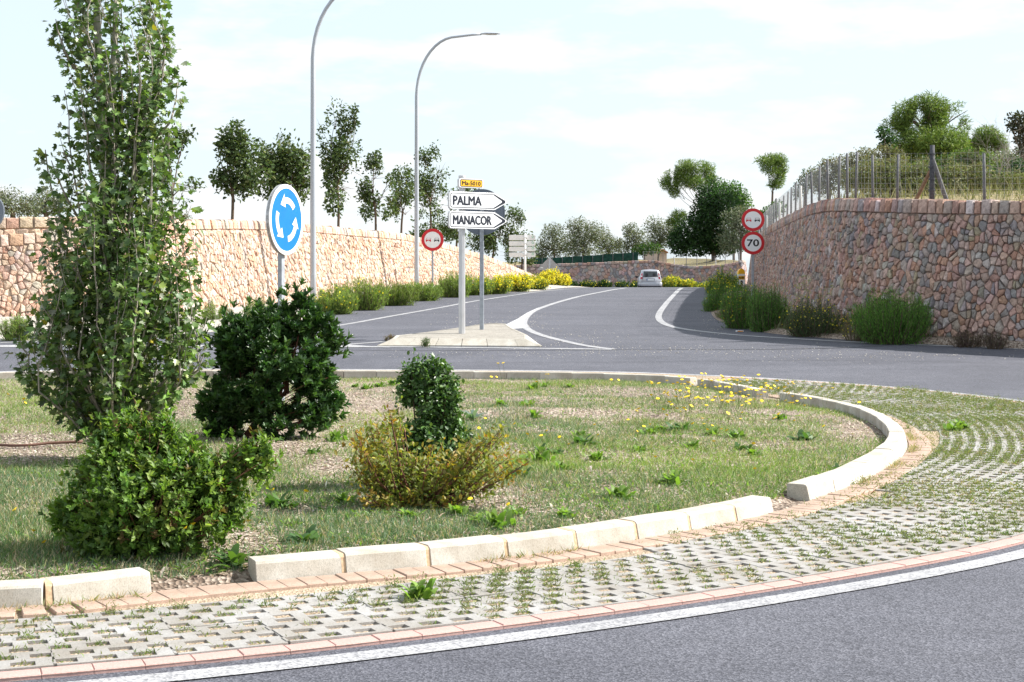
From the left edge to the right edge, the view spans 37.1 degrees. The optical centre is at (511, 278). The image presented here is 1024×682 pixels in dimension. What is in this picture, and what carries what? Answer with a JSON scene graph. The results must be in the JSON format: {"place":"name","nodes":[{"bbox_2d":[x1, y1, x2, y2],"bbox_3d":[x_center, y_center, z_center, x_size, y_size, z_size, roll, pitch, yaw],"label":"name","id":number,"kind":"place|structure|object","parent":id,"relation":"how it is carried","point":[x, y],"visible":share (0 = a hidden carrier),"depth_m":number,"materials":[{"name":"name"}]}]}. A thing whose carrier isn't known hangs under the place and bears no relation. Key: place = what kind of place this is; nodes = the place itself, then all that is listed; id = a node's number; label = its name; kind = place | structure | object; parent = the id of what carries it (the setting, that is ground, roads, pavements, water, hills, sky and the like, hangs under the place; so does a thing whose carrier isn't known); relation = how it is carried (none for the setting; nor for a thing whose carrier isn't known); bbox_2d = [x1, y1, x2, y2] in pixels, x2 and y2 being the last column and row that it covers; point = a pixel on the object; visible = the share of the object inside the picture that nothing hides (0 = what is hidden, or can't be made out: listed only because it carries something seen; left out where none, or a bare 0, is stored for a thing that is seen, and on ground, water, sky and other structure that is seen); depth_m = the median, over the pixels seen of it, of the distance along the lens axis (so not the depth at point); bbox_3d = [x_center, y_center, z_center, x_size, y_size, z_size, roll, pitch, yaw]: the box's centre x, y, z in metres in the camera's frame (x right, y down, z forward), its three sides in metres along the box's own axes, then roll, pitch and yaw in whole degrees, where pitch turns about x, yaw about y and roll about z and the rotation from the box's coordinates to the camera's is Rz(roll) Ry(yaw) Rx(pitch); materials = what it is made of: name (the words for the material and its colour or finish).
{"place":"outdoors","nodes":[
{"label":"outdoors","id":0,"kind":"place"},
{"bbox_2d":[0,287,1023,681],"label":"road","id":1,"kind":"structure","parent":0,"point":[960,627],"depth_m":7.50,"materials":[{"name":"grey asphalt"}]},
{"bbox_2d":[0,567,151,608],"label":"kerb","id":2,"kind":"structure","parent":1,"relation":"on","point":[52,588],"depth_m":7.44,"materials":[{"name":"concrete"}]},
{"bbox_2d":[0,285,580,340],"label":"gravel verge","id":3,"kind":"structure","parent":1,"relation":"on","point":[234,309],"depth_m":36.90,"materials":[{"name":"beige gravel"}]},
{"bbox_2d":[0,312,33,340],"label":"verge shrub","id":4,"kind":"object","parent":3,"relation":"on","point":[14,329],"visible":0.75,"depth_m":30.29,"materials":[{"name":"green plant"}]},
{"bbox_2d":[310,0,333,299],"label":"street lamp","id":5,"kind":"object","parent":3,"relation":"on","point":[313,189],"visible":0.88,"depth_m":46.94,"materials":[{"name":"metal"}]},
{"bbox_2d":[312,281,359,314],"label":"verge shrub","id":6,"kind":"object","parent":3,"relation":"on","point":[342,303],"visible":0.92,"depth_m":41.14,"materials":[{"name":"green plant"}]},
{"bbox_2d":[335,276,391,310],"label":"verge shrub","id":7,"kind":"object","parent":3,"relation":"on","point":[370,297],"visible":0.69,"depth_m":43.89,"materials":[{"name":"green plant"}]},
{"bbox_2d":[378,280,421,305],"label":"verge shrub","id":8,"kind":"object","parent":3,"relation":"on","point":[400,296],"visible":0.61,"depth_m":47.43,"materials":[{"name":"green plant"}]},
{"bbox_2d":[405,279,443,300],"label":"verge shrub","id":9,"kind":"object","parent":3,"relation":"on","point":[428,292],"visible":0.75,"depth_m":50.89,"materials":[{"name":"green plant"}]},
{"bbox_2d":[421,229,443,286],"bbox_3d":[-3.209,-0.661,61.527,0.900,2.689,0.088,0,0,-4],"label":"overtaking sign","id":10,"kind":"object","parent":3,"relation":"on","point":[432,240],"visible":0.91,"depth_m":61.49,"materials":[{"name":"grey metal"}]},
{"bbox_2d":[433,270,472,297],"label":"verge shrub","id":11,"kind":"object","parent":3,"relation":"on","point":[450,289],"visible":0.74,"depth_m":53.69,"materials":[{"name":"green plant"}]},
{"bbox_2d":[414,32,499,284],"bbox_3d":[-2.200,-4.569,60.000,3.472,10.216,0.364,0,0,0],"label":"street lamp","id":12,"kind":"object","parent":3,"relation":"on","point":[416,236],"visible":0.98,"depth_m":59.94,"materials":[{"name":"metal"}]},
{"bbox_2d":[454,272,494,294],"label":"verge shrub","id":13,"kind":"object","parent":3,"relation":"on","point":[488,287],"visible":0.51,"depth_m":55.80,"materials":[{"name":"green plant"}]},
{"bbox_2d":[478,273,513,293],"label":"verge shrub","id":14,"kind":"object","parent":3,"relation":"on","point":[502,285],"visible":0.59,"depth_m":57.09,"materials":[{"name":"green plant"}]},
{"bbox_2d":[495,272,536,291],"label":"verge shrub","id":15,"kind":"object","parent":3,"relation":"on","point":[523,282],"visible":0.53,"depth_m":59.50,"materials":[{"name":"yellow plant"}]},
{"bbox_2d":[509,233,534,273],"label":"panel signpost","id":16,"kind":"object","parent":3,"relation":"on","point":[524,237],"visible":0.98,"depth_m":74.05,"materials":[{"name":"white metal"}]},
{"bbox_2d":[534,266,572,285],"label":"verge shrub","id":17,"kind":"object","parent":3,"relation":"on","point":[556,277],"visible":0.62,"depth_m":71.99,"materials":[{"name":"yellow plant"}]},
{"bbox_2d":[0,370,696,384],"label":"kerb","id":18,"kind":"structure","parent":1,"relation":"on","point":[494,374],"depth_m":23.17,"materials":[{"name":"concrete"}]},
{"bbox_2d":[377,323,541,346],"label":"splitter island","id":19,"kind":"structure","parent":1,"relation":"on","point":[499,335],"depth_m":29.18,"materials":[{"name":"concrete"}]},
{"bbox_2d":[448,175,506,333],"bbox_3d":[-0.737,-0.434,30.758,1.420,3.276,0.214,0,0,-37],"label":"direction signpost","id":20,"kind":"object","parent":19,"relation":"on","point":[461,219],"visible":1,"depth_m":30.56,"materials":[{"name":"metal"}]},
{"bbox_2d":[465,189,504,329],"bbox_3d":[-0.630,-0.236,31.869,0.965,3.264,0.107,0,0,3],"label":"signpost","id":21,"kind":"object","parent":19,"relation":"on","point":[499,211],"visible":0.45,"depth_m":31.82,"materials":[{"name":"grey metal"}]},
{"bbox_2d":[0,394,930,619],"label":"brick edging","id":22,"kind":"object","parent":1,"relation":"on","point":[186,594],"visible":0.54,"depth_m":8.29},
{"bbox_2d":[248,495,772,581],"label":"kerb","id":23,"kind":"structure","parent":1,"relation":"on","point":[360,559],"depth_m":8.59,"materials":[{"name":"concrete"}]},
{"bbox_2d":[0,370,1023,678],"bbox_3d":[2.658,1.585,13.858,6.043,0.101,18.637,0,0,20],"label":"lattice paving","id":24,"kind":"structure","parent":1,"relation":"on","point":[328,622],"depth_m":7.80,"materials":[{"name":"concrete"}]},
{"bbox_2d":[399,577,437,601],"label":"weed plant","id":25,"kind":"object","parent":24,"relation":"on","point":[419,588],"visible":0.94,"depth_m":7.50,"materials":[{"name":"green plant"}]},
{"bbox_2d":[0,376,907,607],"bbox_3d":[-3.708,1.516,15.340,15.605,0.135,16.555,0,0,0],"label":"island soil","id":26,"kind":"structure","parent":24,"relation":"on","point":[244,576],"depth_m":13.78,"materials":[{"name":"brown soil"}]},
{"bbox_2d":[4,0,218,449],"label":"poplar tree","id":27,"kind":"object","parent":26,"relation":"on","point":[123,308],"visible":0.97,"depth_m":12.37,"materials":[{"name":"green plant"}]},
{"bbox_2d":[38,390,285,563],"bbox_3d":[-1.914,1.085,8.302,1.340,0.942,0.869,0,0,0],"label":"leafy bush","id":28,"kind":"object","parent":26,"relation":"on","point":[160,495],"visible":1,"depth_m":8.20,"materials":[{"name":"green plant"}]},
{"bbox_2d":[212,543,254,567],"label":"weed plant","id":29,"kind":"object","parent":26,"relation":"on","point":[233,554],"visible":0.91,"depth_m":8.13,"materials":[{"name":"green plant"}]},
{"bbox_2d":[191,276,354,440],"bbox_3d":[-2.185,0.799,14.285,1.379,1.654,1.248,0,0,-40],"label":"dark bush","id":30,"kind":"object","parent":26,"relation":"on","point":[270,362],"visible":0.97,"depth_m":14.11,"materials":[{"name":"green plant"}]},
{"bbox_2d":[266,184,302,400],"bbox_3d":[-2.858,0.314,19.011,0.108,2.972,0.885,0,0,20],"label":"roundabout sign","id":31,"kind":"object","parent":26,"relation":"on","point":[284,219],"visible":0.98,"depth_m":18.97,"materials":[{"name":"blue metal"}]},
{"bbox_2d":[334,396,532,512],"bbox_3d":[-0.504,1.230,10.188,1.295,0.851,0.965,0,0,0],"label":"golden bush","id":32,"kind":"object","parent":26,"relation":"on","point":[455,481],"visible":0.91,"depth_m":10.01,"materials":[{"name":"yellow plant"}]},
{"bbox_2d":[385,347,484,482],"bbox_3d":[-0.555,1.012,10.962,0.654,1.031,0.560,0,0,27],"label":"upright bush","id":33,"kind":"object","parent":26,"relation":"on","point":[430,394],"visible":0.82,"depth_m":10.92,"materials":[{"name":"green plant"}]},
{"bbox_2d":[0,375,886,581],"bbox_3d":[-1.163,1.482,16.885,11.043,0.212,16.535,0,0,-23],"label":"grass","id":34,"kind":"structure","parent":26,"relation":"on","point":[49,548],"depth_m":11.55,"materials":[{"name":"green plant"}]},
{"bbox_2d":[475,508,521,528],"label":"weed plant","id":35,"kind":"object","parent":26,"relation":"on","point":[494,517],"visible":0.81,"depth_m":9.20,"materials":[{"name":"green plant"}]},
{"bbox_2d":[0,432,921,611],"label":"kerb weeds","id":36,"kind":"object","parent":24,"relation":"on","point":[913,447],"visible":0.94,"depth_m":8.46,"materials":[{"name":"green plant"}]},
{"bbox_2d":[0,377,1023,666],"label":"paving weeds","id":37,"kind":"object","parent":24,"relation":"on","point":[1008,405],"visible":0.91,"depth_m":10.54,"materials":[{"name":"green plant"}]},
{"bbox_2d":[0,377,1023,681],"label":"brick edging","id":38,"kind":"object","parent":24,"relation":"on","point":[368,639],"visible":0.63,"depth_m":6.93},
{"bbox_2d":[0,369,1023,681],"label":"edge line","id":39,"kind":"object","parent":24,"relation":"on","point":[458,643],"visible":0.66,"depth_m":6.96,"materials":[{"name":"paint"}]},
{"bbox_2d":[523,288,623,348],"bbox_3d":[2.192,0.867,47.351,2.658,0.902,38.120,0,0,5],"label":"lane line","id":40,"kind":"object","parent":1,"relation":"on","point":[528,328],"visible":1,"depth_m":33.83,"materials":[{"name":"paint"}]},
{"bbox_2d":[635,269,661,286],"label":"car","id":41,"kind":"object","parent":1,"relation":"on","point":[649,278],"visible":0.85,"depth_m":112.99,"materials":[{"name":"silver metal"}]},
{"bbox_2d":[697,379,768,397],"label":"kerb","id":42,"kind":"structure","parent":1,"relation":"on","point":[734,386],"depth_m":20.95,"materials":[{"name":"concrete"}]},
{"bbox_2d":[655,288,1016,348],"bbox_3d":[5.928,0.890,46.509,6.874,0.949,39.022,0,0,-6],"label":"lane line","id":43,"kind":"object","parent":1,"relation":"on","point":[658,317],"visible":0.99,"depth_m":35.40,"materials":[{"name":"paint"}]},
{"bbox_2d":[780,392,907,500],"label":"kerb","id":44,"kind":"structure","parent":1,"relation":"on","point":[891,449],"depth_m":12.67,"materials":[{"name":"concrete"}]},
{"bbox_2d":[0,0,1023,274],"label":"sky","id":45,"kind":"structure","parent":0,"point":[576,108],"materials":[{"name":"white"}]},
{"bbox_2d":[504,258,737,265],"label":"field","id":46,"kind":"structure","parent":0,"point":[701,262],"depth_m":171.08,"materials":[{"name":"beige soil"}]},
{"bbox_2d":[534,223,576,257],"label":"olive tree","id":47,"kind":"object","parent":46,"relation":"on","point":[553,234],"visible":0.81,"depth_m":174.61,"materials":[{"name":"green plant"}]},
{"bbox_2d":[523,252,637,264],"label":"netting fence","id":48,"kind":"object","parent":46,"relation":"on","point":[632,256],"visible":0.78,"depth_m":150.77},
{"bbox_2d":[557,215,608,256],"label":"olive tree","id":49,"kind":"object","parent":46,"relation":"on","point":[578,242],"visible":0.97,"depth_m":171.83,"materials":[{"name":"green plant"}]},
{"bbox_2d":[592,228,625,254],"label":"olive tree","id":50,"kind":"object","parent":46,"relation":"on","point":[605,244],"visible":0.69,"depth_m":177.25,"materials":[{"name":"green plant"}]},
{"bbox_2d":[614,222,651,257],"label":"olive tree","id":51,"kind":"object","parent":46,"relation":"on","point":[634,239],"visible":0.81,"depth_m":173.73,"materials":[{"name":"green plant"}]},
{"bbox_2d":[640,214,676,260],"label":"olive tree","id":52,"kind":"object","parent":46,"relation":"on","point":[659,238],"visible":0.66,"depth_m":179.19,"materials":[{"name":"green plant"}]},
{"bbox_2d":[657,158,716,227],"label":"pine tree","id":53,"kind":"object","parent":46,"relation":"on","point":[684,174],"visible":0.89,"depth_m":169.28,"materials":[{"name":"green plant"}]},
{"bbox_2d":[664,175,744,260],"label":"carob tree","id":54,"kind":"object","parent":46,"relation":"on","point":[712,204],"visible":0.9,"depth_m":164.82,"materials":[{"name":"green plant"}]},
{"bbox_2d":[713,204,757,259],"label":"olive tree","id":55,"kind":"object","parent":46,"relation":"on","point":[735,226],"visible":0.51,"depth_m":160.10,"materials":[{"name":"green plant"}]},
{"bbox_2d":[752,152,789,224],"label":"pine tree","id":56,"kind":"object","parent":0,"point":[777,169],"visible":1,"depth_m":164.54,"materials":[{"name":"green plant"}]},
{"bbox_2d":[711,284,1023,348],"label":"stony verge","id":57,"kind":"structure","parent":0,"point":[939,340],"depth_m":29.56,"materials":[{"name":"gravel"}]},
{"bbox_2d":[701,280,740,311],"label":"verge shrub","id":58,"kind":"object","parent":57,"relation":"on","point":[710,304],"visible":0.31,"depth_m":43.06,"materials":[{"name":"green plant"}]},
{"bbox_2d":[703,265,741,292],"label":"verge shrub","id":59,"kind":"object","parent":57,"relation":"on","point":[727,280],"visible":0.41,"depth_m":57.12,"materials":[{"name":"green plant"}]},
{"bbox_2d":[718,278,770,328],"bbox_3d":[5.283,0.661,34.452,1.270,1.540,1.113,0,0,0],"label":"verge shrub","id":60,"kind":"object","parent":57,"relation":"on","point":[733,315],"visible":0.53,"depth_m":34.26,"materials":[{"name":"green plant"}]},
{"bbox_2d":[741,208,764,295],"bbox_3d":[8.066,-0.694,51.027,0.765,3.297,0.088,0,0,2],"label":"speed sign","id":61,"kind":"object","parent":57,"relation":"on","point":[752,220],"visible":0.96,"depth_m":50.99,"materials":[{"name":"grey metal"}]},
{"bbox_2d":[745,282,790,331],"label":"verge shrub","id":62,"kind":"object","parent":57,"relation":"on","point":[761,316],"visible":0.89,"depth_m":33.01,"materials":[{"name":"green plant"}]},
{"bbox_2d":[779,295,847,336],"bbox_3d":[6.322,0.896,31.586,1.364,1.133,1.300,0,0,26],"label":"verge shrub","id":63,"kind":"object","parent":57,"relation":"on","point":[802,326],"visible":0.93,"depth_m":31.39,"materials":[{"name":"green plant"}]},
{"bbox_2d":[847,285,935,344],"bbox_3d":[7.386,0.766,29.644,1.718,1.350,1.448,0,0,0],"label":"verge shrub","id":64,"kind":"object","parent":57,"relation":"on","point":[879,323],"visible":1,"depth_m":29.33,"materials":[{"name":"green plant"}]},
{"bbox_2d":[816,175,1023,200],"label":"hillside","id":65,"kind":"structure","parent":0,"point":[1013,196],"depth_m":32.02,"materials":[{"name":"plant"}]},
{"bbox_2d":[807,153,844,198],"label":"scrub bush","id":66,"kind":"object","parent":65,"relation":"on","point":[833,167],"visible":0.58,"depth_m":57.92,"materials":[{"name":"green plant"}]},
{"bbox_2d":[834,146,879,197],"bbox_3d":[12.673,-3.601,54.968,2.082,2.383,1.775,0,0,0],"label":"scrub bush","id":67,"kind":"object","parent":65,"relation":"on","point":[860,152],"visible":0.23,"depth_m":54.86,"materials":[{"name":"green plant"}]},
{"bbox_2d":[837,153,881,193],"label":"scrub bush","id":68,"kind":"object","parent":65,"relation":"on","point":[860,174],"visible":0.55,"depth_m":37.91,"materials":[{"name":"green plant"}]},
{"bbox_2d":[874,124,900,150],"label":"dark shrub","id":69,"kind":"object","parent":65,"relation":"on","point":[884,132],"visible":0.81,"depth_m":58.00,"materials":[{"name":"green plant"}]},
{"bbox_2d":[866,154,912,197],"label":"scrub bush","id":70,"kind":"object","parent":65,"relation":"on","point":[886,173],"visible":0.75,"depth_m":33.90,"materials":[{"name":"green plant"}]},
{"bbox_2d":[869,142,912,191],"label":"scrub bush","id":71,"kind":"object","parent":65,"relation":"on","point":[887,152],"visible":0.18,"depth_m":51.84,"materials":[{"name":"green plant"}]},
{"bbox_2d":[894,159,946,194],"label":"scrub bush","id":72,"kind":"object","parent":65,"relation":"on","point":[914,180],"visible":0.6,"depth_m":33.92,"materials":[{"name":"green plant"}]},
{"bbox_2d":[878,89,984,166],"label":"pine tree","id":73,"kind":"object","parent":65,"relation":"on","point":[938,134],"visible":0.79,"depth_m":65.55,"materials":[{"name":"green plant"}]},
{"bbox_2d":[928,160,975,193],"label":"scrub bush","id":74,"kind":"object","parent":65,"relation":"on","point":[947,177],"visible":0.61,"depth_m":33.70,"materials":[{"name":"green plant"}]},
{"bbox_2d":[943,145,989,174],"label":"scrub bush","id":75,"kind":"object","parent":65,"relation":"on","point":[973,158],"visible":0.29,"depth_m":46.81,"materials":[{"name":"green plant"}]},
{"bbox_2d":[957,151,995,192],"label":"scrub bush","id":76,"kind":"object","parent":65,"relation":"on","point":[978,178],"visible":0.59,"depth_m":33.91,"materials":[{"name":"green plant"}]},
{"bbox_2d":[952,119,1023,180],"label":"bare shrub","id":77,"kind":"object","parent":65,"relation":"on","point":[1005,151],"visible":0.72,"depth_m":37.32,"materials":[{"name":"plant"}]},
{"bbox_2d":[969,124,1013,168],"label":"pine tree","id":78,"kind":"object","parent":65,"relation":"on","point":[994,141],"visible":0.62,"depth_m":67.86,"materials":[{"name":"green plant"}]},
{"bbox_2d":[974,167,1023,190],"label":"scrub bush","id":79,"kind":"object","parent":65,"relation":"on","point":[1009,177],"visible":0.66,"depth_m":33.90,"materials":[{"name":"green plant"}]},
{"bbox_2d":[1004,110,1023,169],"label":"holm oak","id":80,"kind":"object","parent":65,"relation":"on","point":[1014,123],"visible":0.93,"depth_m":47.00,"materials":[{"name":"green plant"}]},
{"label":"left field","id":81,"kind":"structure","parent":0,"visible":0},
{"bbox_2d":[0,184,44,217],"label":"olive tree","id":82,"kind":"object","parent":81,"relation":"on","point":[7,201],"visible":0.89,"depth_m":69.91,"materials":[{"name":"green plant"}]},
{"bbox_2d":[0,216,81,234],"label":"stone wall","id":83,"kind":"structure","parent":81,"relation":"on","point":[20,225],"depth_m":39.34,"materials":[{"name":"beige stone"}]},
{"bbox_2d":[19,186,68,216],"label":"olive tree","id":84,"kind":"object","parent":81,"relation":"on","point":[45,205],"visible":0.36,"depth_m":73.02,"materials":[{"name":"green plant"}]},
{"bbox_2d":[149,120,205,218],"bbox_3d":[-10.311,-2.636,45.955,1.718,4.315,1.590,0,0,32],"label":"street tree","id":85,"kind":"object","parent":81,"relation":"on","point":[183,138],"visible":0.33,"depth_m":46.04,"materials":[{"name":"green plant"}]},
{"bbox_2d":[208,117,275,219],"bbox_3d":[-8.500,-2.800,48.148,2.145,4.614,1.852,0,0,0],"label":"street tree","id":86,"kind":"object","parent":81,"relation":"on","point":[233,151],"visible":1,"depth_m":47.85,"materials":[{"name":"green plant"}]},
{"bbox_2d":[248,127,317,205],"bbox_3d":[-8.005,-2.938,52.798,2.789,4.656,2.586,0,0,0],"label":"street tree","id":87,"kind":"object","parent":81,"relation":"on","point":[293,172],"visible":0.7,"depth_m":52.53,"materials":[{"name":"green plant"}]},
{"bbox_2d":[316,95,364,226],"bbox_3d":[-6.843,-3.949,58.919,2.202,6.269,1.847,0,0,18],"label":"street tree","id":88,"kind":"object","parent":81,"relation":"on","point":[337,157],"visible":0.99,"depth_m":58.88,"materials":[{"name":"green plant"}]},
{"bbox_2d":[353,148,400,230],"bbox_3d":[-5.628,-3.101,63.650,2.006,4.622,1.735,0,0,0],"label":"street tree","id":89,"kind":"object","parent":81,"relation":"on","point":[367,193],"visible":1,"depth_m":63.44,"materials":[{"name":"green plant"}]},
{"bbox_2d":[386,162,424,232],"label":"street tree","id":90,"kind":"object","parent":81,"relation":"on","point":[407,196],"visible":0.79,"depth_m":67.84,"materials":[{"name":"green plant"}]},
{"bbox_2d":[405,140,453,228],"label":"street tree","id":91,"kind":"object","parent":81,"relation":"on","point":[427,184],"visible":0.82,"depth_m":71.91,"materials":[{"name":"green plant"}]},
{"bbox_2d":[437,183,479,246],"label":"street tree","id":92,"kind":"object","parent":81,"relation":"on","point":[444,227],"visible":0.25,"depth_m":77.91,"materials":[{"name":"green plant"}]},
{"bbox_2d":[465,202,532,257],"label":"street tree","id":93,"kind":"object","parent":81,"relation":"on","point":[490,242],"visible":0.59,"depth_m":82.88,"materials":[{"name":"green plant"}]},
{"bbox_3d":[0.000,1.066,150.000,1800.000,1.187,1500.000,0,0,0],"label":"ground","id":94,"kind":"structure","parent":0,"visible":0},
{"bbox_2d":[0,219,532,316],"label":"stone wall","id":95,"kind":"structure","parent":94,"relation":"on","point":[237,259],"depth_m":46.38,"materials":[{"name":"beige stone"}]},
{"bbox_2d":[512,260,747,286],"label":"stone wall","id":96,"kind":"structure","parent":94,"relation":"on","point":[618,271],"depth_m":150.11,"materials":[{"name":"stone"}]},
{"bbox_2d":[711,178,753,259],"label":"leafy tree","id":97,"kind":"object","parent":94,"relation":"on","point":[743,198],"visible":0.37,"depth_m":175.38,"materials":[{"name":"green plant"}]},
{"bbox_2d":[747,198,1023,341],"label":"stone wall","id":98,"kind":"structure","parent":94,"relation":"on","point":[958,263],"depth_m":30.56,"materials":[{"name":"brown stone"}]},
{"bbox_2d":[758,145,1023,232],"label":"wire fence","id":99,"kind":"object","parent":98,"relation":"on","point":[933,171],"visible":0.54,"depth_m":32.96,"materials":[{"name":"metal"}]},
{"bbox_2d":[947,326,985,347],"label":"verge shrub","id":100,"kind":"object","parent":94,"relation":"on","point":[965,342],"visible":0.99,"depth_m":28.70,"materials":[{"name":"brown plant"}]},
{"bbox_2d":[982,329,1009,348],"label":"verge shrub","id":101,"kind":"object","parent":94,"relation":"on","point":[993,340],"visible":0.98,"depth_m":28.36,"materials":[{"name":"brown plant"}]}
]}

